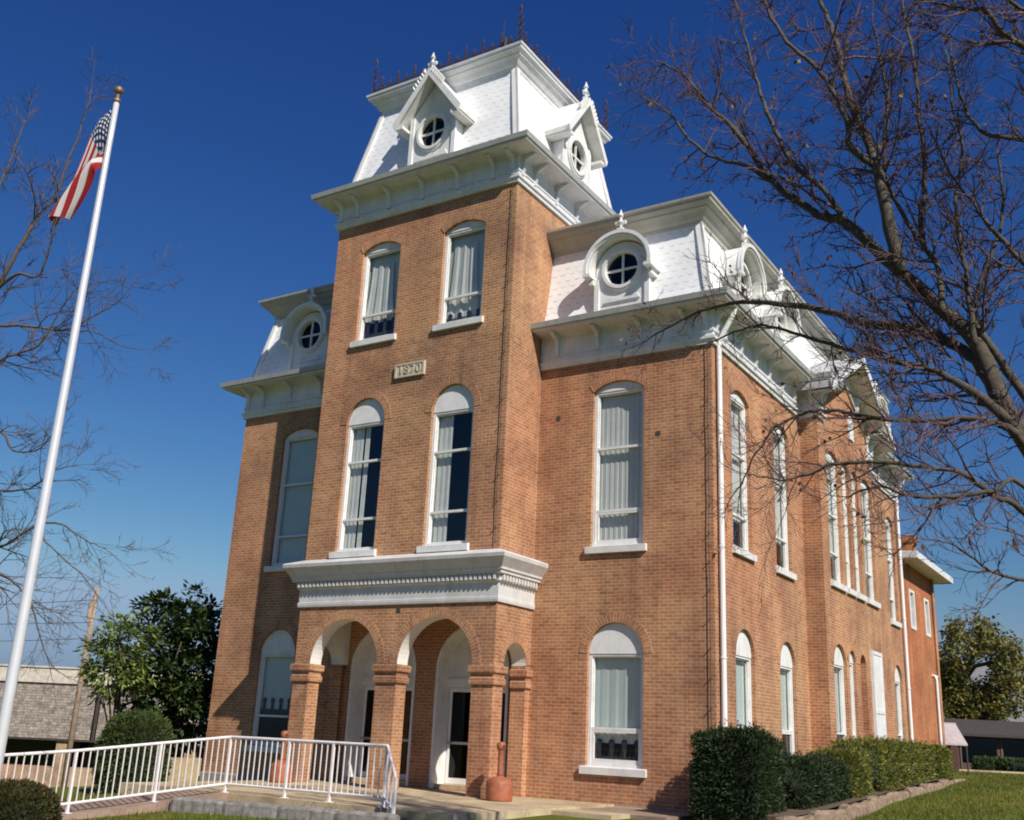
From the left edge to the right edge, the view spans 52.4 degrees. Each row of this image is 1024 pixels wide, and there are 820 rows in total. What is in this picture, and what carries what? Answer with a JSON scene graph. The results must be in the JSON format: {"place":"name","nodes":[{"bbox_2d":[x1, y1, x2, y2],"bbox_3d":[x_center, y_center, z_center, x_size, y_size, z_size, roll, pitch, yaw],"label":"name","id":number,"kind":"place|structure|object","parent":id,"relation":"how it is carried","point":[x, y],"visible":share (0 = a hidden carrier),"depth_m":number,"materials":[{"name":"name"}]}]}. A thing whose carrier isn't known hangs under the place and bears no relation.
{"place":"outdoors","nodes":[
{"label":"outdoors","id":0,"kind":"place"},
{"bbox_2d":[0,655,211,786],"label":"commercial building","id":1,"kind":"structure","parent":0,"point":[49,730],"depth_m":50.51,"materials":[{"name":"beige stone"}]},
{"bbox_2d":[3,739,183,766],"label":"shop window","id":2,"kind":"structure","parent":1,"relation":"in","point":[13,745],"depth_m":51.33,"materials":[{"name":"black glass"}]},
{"bbox_2d":[118,779,613,819],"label":"porch paving","id":3,"kind":"structure","parent":0,"point":[413,803],"depth_m":20.46,"materials":[{"name":"beige concrete"}]},
{"bbox_2d":[269,731,292,782],"bbox_3d":[-5.493,8.296,24.942,0.560,1.175,0.560,-8,-20,31],"label":"ash receptacle","id":4,"kind":"object","parent":3,"relation":"on","point":[284,734],"visible":0.81,"depth_m":24.67,"materials":[{"name":"plastic"}]},
{"bbox_2d":[486,742,512,801],"bbox_3d":[-0.248,7.579,21.849,0.560,1.175,0.560,-8,-20,31],"label":"ash receptacle","id":5,"kind":"object","parent":3,"relation":"on","point":[499,786],"visible":1,"depth_m":21.57,"materials":[{"name":"plastic"}]},
{"bbox_2d":[0,0,1023,689],"label":"sky","id":6,"kind":"structure","parent":0,"point":[232,114],"materials":[{"name":"blue"}]},
{"bbox_2d":[48,770,1023,819],"bbox_3d":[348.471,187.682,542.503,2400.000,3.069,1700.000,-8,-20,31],"label":"ground","id":7,"kind":"structure","parent":0,"point":[88,791],"depth_m":23.95,"materials":[{"name":"green plant"}]},
{"bbox_2d":[0,777,63,819],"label":"round bush","id":8,"kind":"object","parent":7,"relation":"on","point":[24,799],"visible":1,"depth_m":12.65,"materials":[{"name":"green plant"}]},
{"bbox_2d":[0,86,123,777],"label":"flagpole","id":9,"kind":"object","parent":7,"relation":"on","point":[10,685],"visible":1,"depth_m":12.91,"materials":[{"name":"white metal"}]},
{"bbox_2d":[48,108,112,226],"bbox_3d":[-5.938,-3.411,14.388,0.670,1.800,0.242,-2,-18,14],"label":"flag","id":10,"kind":"object","parent":9,"relation":"attached to","point":[68,204],"visible":0.96,"depth_m":14.27,"materials":[{"name":"fabric"}]},
{"bbox_2d":[60,587,98,786],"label":"utility pole","id":11,"kind":"object","parent":7,"relation":"on","point":[71,737],"visible":0.76,"depth_m":40.47,"materials":[{"name":"brown wood"}]},
{"bbox_2d":[1,600,87,604],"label":"overhead wire","id":12,"kind":"object","parent":11,"relation":"attached to","point":[51,602],"visible":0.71,"depth_m":40.24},
{"bbox_2d":[25,638,88,640],"bbox_3d":[-31.009,9.072,43.491,31.050,0.957,0.020,-2,-18,15],"label":"overhead wire","id":13,"kind":"object","parent":11,"relation":"attached to","point":[52,639],"visible":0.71,"depth_m":39.81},
{"bbox_2d":[28,622,91,623],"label":"overhead wire","id":14,"kind":"object","parent":11,"relation":"attached to","point":[52,623],"visible":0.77,"depth_m":40.04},
{"bbox_2d":[0,41,185,722],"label":"bare tree","id":15,"kind":"object","parent":7,"relation":"on","point":[3,280],"visible":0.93,"depth_m":18.44,"materials":[{"name":"brown plant"}]},
{"bbox_2d":[72,606,170,721],"bbox_3d":[-11.161,8.150,29.225,2.799,5.274,2.531,-8,-20,31],"label":"broadleaf tree","id":16,"kind":"object","parent":7,"relation":"on","point":[125,679],"visible":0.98,"depth_m":29.25,"materials":[{"name":"green plant"}]},
{"bbox_2d":[91,707,173,793],"bbox_3d":[-8.695,7.968,23.852,1.661,2.242,1.674,-8,-20,31],"label":"round bush","id":17,"kind":"object","parent":7,"relation":"on","point":[137,726],"visible":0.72,"depth_m":23.44,"materials":[{"name":"green leaves"}]},
{"bbox_2d":[61,790,228,819],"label":"ramp","id":18,"kind":"structure","parent":7,"relation":"on","point":[122,806],"depth_m":19.08,"materials":[{"name":"concrete"}]},
{"bbox_2d":[4,735,397,813],"bbox_3d":[-7.399,6.431,17.787,10.261,1.822,4.002,10,-19,-21],"label":"ramp railing","id":19,"kind":"object","parent":18,"relation":"on","point":[285,789],"visible":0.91,"depth_m":19.28,"materials":[{"name":"white metal"}]},
{"bbox_2d":[113,579,223,754],"bbox_3d":[-10.011,8.358,31.640,3.845,6.385,4.270,-8,-20,31],"label":"broadleaf tree","id":20,"kind":"object","parent":7,"relation":"on","point":[186,698],"visible":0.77,"depth_m":30.99,"materials":[{"name":"green plant"}]},
{"bbox_2d":[167,757,202,781],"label":"utility box","id":21,"kind":"structure","parent":7,"relation":"on","point":[183,767],"depth_m":28.76,"materials":[{"name":"beige metal"}]},
{"bbox_2d":[169,797,399,819],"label":"stone kerb","id":22,"kind":"structure","parent":7,"relation":"on","point":[212,806],"depth_m":18.42,"materials":[{"name":"grey stone"}]},
{"bbox_2d":[199,4,913,812],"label":"courthouse","id":23,"kind":"structure","parent":7,"relation":"on","point":[473,524],"depth_m":26.23,"materials":[{"name":"brown brick"}]},
{"bbox_2d":[243,630,294,752],"bbox_3d":[-6.504,7.673,28.534,1.560,3.246,0.342,-8,-20,31],"label":"window","id":24,"kind":"structure","parent":23,"relation":"in","point":[278,650],"depth_m":28.76,"materials":[{"name":"white paint"}]},
{"bbox_2d":[264,429,317,571],"bbox_3d":[-6.265,2.570,30.123,1.560,4.206,0.342,-8,-20,31],"label":"window","id":25,"kind":"structure","parent":23,"relation":"in","point":[292,521],"depth_m":30.32,"materials":[{"name":"grey glass"}]},
{"bbox_2d":[329,399,384,558],"bbox_3d":[-3.856,1.722,26.883,1.480,4.216,0.359,-8,-20,31],"label":"window","id":26,"kind":"structure","parent":23,"relation":"in","point":[369,413],"depth_m":27.13,"materials":[{"name":"white paint"}]},
{"bbox_2d":[350,242,400,347],"bbox_3d":[-3.581,-3.171,28.403,1.530,3.016,0.402,-8,-20,31],"label":"window","id":27,"kind":"structure","parent":23,"relation":"in","point":[381,299],"depth_m":28.61,"materials":[{"name":"white paint"}]},
{"bbox_2d":[416,385,473,552],"bbox_3d":[-1.492,1.383,25.440,1.480,4.216,0.360,-8,-20,31],"label":"window","id":28,"kind":"structure","parent":23,"relation":"in","point":[456,399],"depth_m":25.68,"materials":[{"name":"white paint"}]},
{"bbox_2d":[432,221,485,331],"bbox_3d":[-1.234,-3.507,26.970,1.530,3.016,0.403,-8,-20,31],"label":"window","id":29,"kind":"structure","parent":23,"relation":"in","point":[465,243],"depth_m":27.14,"materials":[{"name":"white paint"}]},
{"bbox_2d":[579,623,646,777],"bbox_3d":[2.314,6.398,23.160,1.600,3.276,0.359,-8,-20,31],"label":"window","id":30,"kind":"structure","parent":23,"relation":"in","point":[615,697],"depth_m":23.26,"materials":[{"name":"white paint"}]},
{"bbox_2d":[585,381,646,553],"bbox_3d":[2.544,1.311,24.750,1.560,4.206,0.360,-8,-20,31],"label":"window","id":31,"kind":"structure","parent":23,"relation":"in","point":[619,408],"depth_m":24.88,"materials":[{"name":"white paint"}]},
{"bbox_2d":[736,630,751,729],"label":"window","id":32,"kind":"structure","parent":23,"relation":"in","point":[743,651],"depth_m":23.80,"materials":[{"name":"white paint"}]},
{"bbox_2d":[731,391,756,561],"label":"window","id":33,"kind":"structure","parent":23,"relation":"in","point":[739,404],"depth_m":25.29,"materials":[{"name":"white paint"}]},
{"bbox_2d":[773,426,796,580],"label":"window","id":34,"kind":"structure","parent":23,"relation":"in","point":[785,571],"depth_m":27.66,"materials":[{"name":"white paint"}]},
{"bbox_2d":[780,643,794,755],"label":"window","id":35,"kind":"structure","parent":23,"relation":"in","point":[786,660],"depth_m":26.22,"materials":[{"name":"white paint"}]},
{"bbox_2d":[826,452,847,592],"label":"window","id":36,"kind":"structure","parent":23,"relation":"in","point":[837,584],"depth_m":29.88,"materials":[{"name":"white paint"}]},
{"bbox_2d":[834,645,845,738],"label":"window","id":37,"kind":"structure","parent":23,"relation":"in","point":[838,660],"depth_m":28.39,"materials":[{"name":"white paint"}]},
{"bbox_2d":[841,468,857,597],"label":"window","id":38,"kind":"structure","parent":23,"relation":"in","point":[851,592],"depth_m":30.71,"materials":[{"name":"white paint"}]},
{"bbox_2d":[849,652,855,737],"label":"window","id":39,"kind":"structure","parent":23,"relation":"in","point":[850,658],"depth_m":29.29,"materials":[{"name":"white paint"}]},
{"bbox_2d":[851,475,866,601],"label":"window","id":40,"kind":"structure","parent":23,"relation":"in","point":[861,597],"depth_m":31.52,"materials":[{"name":"white paint"}]},
{"bbox_2d":[861,483,880,608],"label":"window","id":41,"kind":"structure","parent":23,"relation":"in","point":[870,601],"depth_m":32.97,"materials":[{"name":"white paint"}]},
{"bbox_2d":[885,518,901,627],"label":"window","id":42,"kind":"structure","parent":23,"relation":"in","point":[893,620],"depth_m":37.35,"materials":[{"name":"white paint"}]},
{"bbox_2d":[895,666,902,740],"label":"window","id":43,"kind":"structure","parent":23,"relation":"in","point":[897,680],"depth_m":36.03,"materials":[{"name":"white paint"}]},
{"bbox_2d":[552,809,629,819],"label":"step slab","id":44,"kind":"structure","parent":7,"relation":"on","point":[590,814],"depth_m":19.97,"materials":[{"name":"beige concrete"}]},
{"bbox_2d":[586,0,1023,643],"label":"bare tree","id":45,"kind":"object","parent":7,"relation":"on","point":[980,352],"visible":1,"depth_m":11.93,"materials":[{"name":"brown plant"}]},
{"bbox_2d":[693,778,952,819],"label":"hedge bed","id":46,"kind":"object","parent":7,"relation":"on","point":[789,812],"visible":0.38,"depth_m":21.28,"materials":[{"name":"soil"}]},
{"bbox_2d":[686,719,789,819],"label":"yew bush","id":47,"kind":"object","parent":46,"relation":"on","point":[737,773],"visible":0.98,"depth_m":19.95,"materials":[{"name":"green plant"}]},
{"bbox_2d":[779,750,851,816],"bbox_3d":[6.302,8.153,22.638,1.508,1.498,4.330,-8,-20,31],"label":"yew bush","id":48,"kind":"object","parent":46,"relation":"on","point":[815,780],"visible":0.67,"depth_m":21.64,"materials":[{"name":"green plant"}]},
{"bbox_2d":[804,745,873,803],"bbox_3d":[7.777,8.734,24.812,1.527,1.533,1.914,-8,-20,31],"label":"yew bush","id":49,"kind":"object","parent":46,"relation":"on","point":[859,763],"visible":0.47,"depth_m":24.37,"materials":[{"name":"green plant"}]},
{"bbox_2d":[829,733,937,791],"bbox_3d":[10.354,9.827,28.587,1.577,1.825,8.197,-8,-20,31],"label":"yew bush","id":50,"kind":"object","parent":46,"relation":"on","point":[897,763],"visible":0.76,"depth_m":26.88,"materials":[{"name":"green plant"}]},
{"bbox_2d":[913,740,954,781],"bbox_3d":[12.926,11.017,32.405,1.490,1.475,2.466,-8,-20,31],"label":"yew bush","id":51,"kind":"object","parent":46,"relation":"on","point":[943,759],"visible":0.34,"depth_m":31.86,"materials":[{"name":"green plant"}]},
{"bbox_2d":[776,779,964,819],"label":"stone edging","id":52,"kind":"object","parent":7,"relation":"on","point":[869,805],"visible":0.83,"depth_m":23.18,"materials":[{"name":"beige stone"}]},
{"bbox_2d":[897,535,952,746],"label":"brick annex","id":53,"kind":"object","parent":7,"relation":"on","point":[921,578],"visible":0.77,"depth_m":40.81,"materials":[{"name":"orange brick"}]},
{"bbox_2d":[909,589,916,630],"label":"window","id":54,"kind":"structure","parent":53,"relation":"in","point":[911,593],"depth_m":40.25,"materials":[{"name":"white paint"}]},
{"bbox_2d":[924,598,930,636],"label":"window","id":55,"kind":"structure","parent":53,"relation":"in","point":[926,602],"depth_m":42.43,"materials":[{"name":"white paint"}]},
{"bbox_2d":[944,722,968,771],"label":"awning building","id":56,"kind":"structure","parent":7,"relation":"on","point":[954,737],"depth_m":50.84,"materials":[{"name":"white metal"}]},
{"bbox_2d":[938,608,1023,720],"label":"autumn tree","id":57,"kind":"object","parent":7,"relation":"on","point":[989,699],"visible":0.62,"depth_m":70.28,"materials":[{"name":"green plant"}]},
{"bbox_2d":[970,755,996,770],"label":"shrub","id":58,"kind":"object","parent":7,"relation":"on","point":[984,762],"visible":0.84,"depth_m":57.61,"materials":[{"name":"green plant"}]},
{"bbox_2d":[944,718,1023,769],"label":"building","id":59,"kind":"structure","parent":7,"relation":"on","point":[991,738],"depth_m":62.38,"materials":[{"name":"grey"}]},
{"bbox_2d":[961,738,1023,762],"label":"window","id":60,"kind":"structure","parent":59,"relation":"in","point":[976,746],"depth_m":62.30,"materials":[{"name":"black glass"}]},
{"bbox_2d":[946,666,1023,721],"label":"gabled house","id":61,"kind":"structure","parent":7,"relation":"on","point":[979,671],"depth_m":89.57,"materials":[{"name":"grey"}]},
{"bbox_2d":[959,769,1023,773],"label":"kerb","id":62,"kind":"structure","parent":7,"relation":"on","point":[991,771],"depth_m":53.78,"materials":[{"name":"beige concrete"}]},
{"bbox_2d":[992,756,1009,770],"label":"shrub","id":63,"kind":"object","parent":7,"relation":"on","point":[999,764],"visible":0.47,"depth_m":57.40,"materials":[{"name":"green plant"}]},
{"bbox_2d":[1000,757,1023,771],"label":"shrub","id":64,"kind":"object","parent":7,"relation":"on","point":[1013,764],"visible":0.78,"depth_m":56.93,"materials":[{"name":"green plant"}]},
{"bbox_2d":[579,807,692,819],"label":"side paving","id":65,"kind":"structure","parent":0,"point":[644,814],"depth_m":20.81,"materials":[{"name":"concrete"}]}
]}

